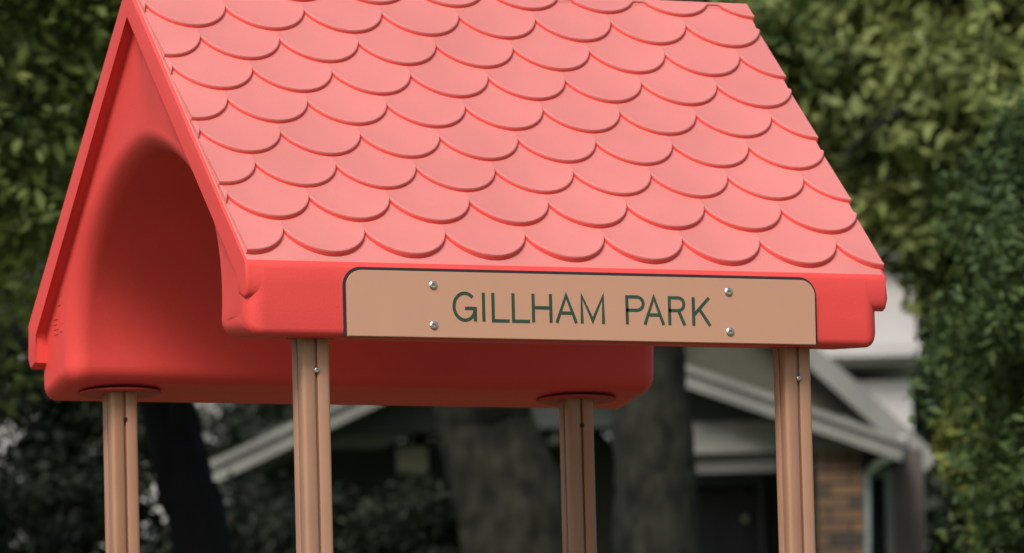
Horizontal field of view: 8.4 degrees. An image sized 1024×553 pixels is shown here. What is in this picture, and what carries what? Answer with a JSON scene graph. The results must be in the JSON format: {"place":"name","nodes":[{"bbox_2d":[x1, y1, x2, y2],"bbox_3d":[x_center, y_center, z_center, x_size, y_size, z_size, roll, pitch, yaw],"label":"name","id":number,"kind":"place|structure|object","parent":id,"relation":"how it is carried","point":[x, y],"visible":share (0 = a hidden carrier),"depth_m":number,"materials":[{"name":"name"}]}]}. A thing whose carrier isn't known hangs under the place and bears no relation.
{"place":"outdoors","nodes":[
{"label":"outdoors","id":0,"kind":"place"},
{"bbox_3d":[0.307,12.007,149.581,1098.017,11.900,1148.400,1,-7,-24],"label":"ground","id":1,"kind":"structure","parent":0,"visible":0},
{"bbox_2d":[0,247,234,552],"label":"understory tree","id":2,"kind":"object","parent":1,"relation":"on","point":[53,501],"visible":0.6,"depth_m":45.60,"materials":[{"name":"green plant"}]},
{"bbox_2d":[0,259,292,551],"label":"pale house","id":3,"kind":"structure","parent":1,"relation":"on","point":[17,436],"depth_m":66.23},
{"bbox_2d":[102,403,292,475],"bbox_3d":[-2.400,3.208,61.023,2.392,5.076,1.434,-2,-6,9],"label":"garden tree","id":4,"kind":"object","parent":1,"relation":"on","point":[238,433],"visible":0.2,"depth_m":60.87,"materials":[{"name":"green plant"}]},
{"bbox_2d":[143,466,365,552],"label":"understory tree","id":5,"kind":"object","parent":1,"relation":"on","point":[243,501],"visible":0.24,"depth_m":49.87,"materials":[{"name":"green plant"}]},
{"bbox_2d":[11,9,562,552],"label":"shade tree","id":6,"kind":"object","parent":1,"relation":"on","point":[503,473],"visible":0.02,"depth_m":46.83,"materials":[{"name":"green plant"}]},
{"bbox_2d":[228,470,460,552],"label":"understory tree","id":7,"kind":"object","parent":1,"relation":"on","point":[443,537],"visible":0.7,"depth_m":47.89,"materials":[{"name":"green plant"}]},
{"bbox_2d":[0,0,850,552],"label":"broadleaf tree","id":8,"kind":"object","parent":1,"relation":"on","point":[64,46],"visible":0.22,"depth_m":35.59,"materials":[{"name":"green plant"}]},
{"bbox_2d":[0,9,1023,552],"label":"distant woods","id":9,"kind":"object","parent":1,"relation":"on","point":[934,499],"visible":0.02,"depth_m":85.31,"materials":[{"name":"green plant"}]},
{"bbox_2d":[210,347,935,552],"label":"bungalow","id":10,"kind":"object","parent":1,"relation":"on","point":[874,461],"visible":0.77,"depth_m":56.64,"materials":[{"name":"grey"}]},
{"bbox_2d":[696,477,764,552],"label":"door","id":11,"kind":"structure","parent":10,"relation":"in","point":[728,525],"depth_m":57.30,"materials":[{"name":"black paint"}]},
{"bbox_2d":[869,470,893,552],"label":"window","id":12,"kind":"structure","parent":10,"relation":"in","point":[881,505],"depth_m":56.60,"materials":[{"name":"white glass"}]},
{"bbox_2d":[611,0,819,552],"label":"shade tree","id":13,"kind":"object","parent":1,"relation":"on","point":[655,507],"visible":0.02,"depth_m":43.92,"materials":[{"name":"green plant"}]},
{"bbox_2d":[711,0,1023,363],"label":"olive tree","id":14,"kind":"object","parent":1,"relation":"on","point":[907,94],"visible":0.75,"depth_m":43.70,"materials":[{"name":"green plant"}]},
{"bbox_2d":[820,246,924,431],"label":"white house","id":15,"kind":"structure","parent":1,"relation":"on","point":[881,368],"depth_m":68.26,"materials":[{"name":"paint"}]},
{"bbox_2d":[903,76,1023,552],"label":"leafy evergreen","id":16,"kind":"object","parent":1,"relation":"on","point":[992,326],"visible":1,"depth_m":32.88,"materials":[{"name":"green plant"}]},
{"bbox_2d":[915,316,1018,552],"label":"leafy shrub","id":17,"kind":"object","parent":1,"relation":"on","point":[951,431],"visible":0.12,"depth_m":35.99,"materials":[{"name":"green plant"}]},
{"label":"playground surface","id":18,"kind":"structure","parent":1,"relation":"on","visible":0},
{"bbox_2d":[28,0,886,552],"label":"playground shelter","id":19,"kind":"object","parent":18,"relation":"on","point":[572,210],"visible":1,"depth_m":20.16,"materials":[{"name":"red plastic"}]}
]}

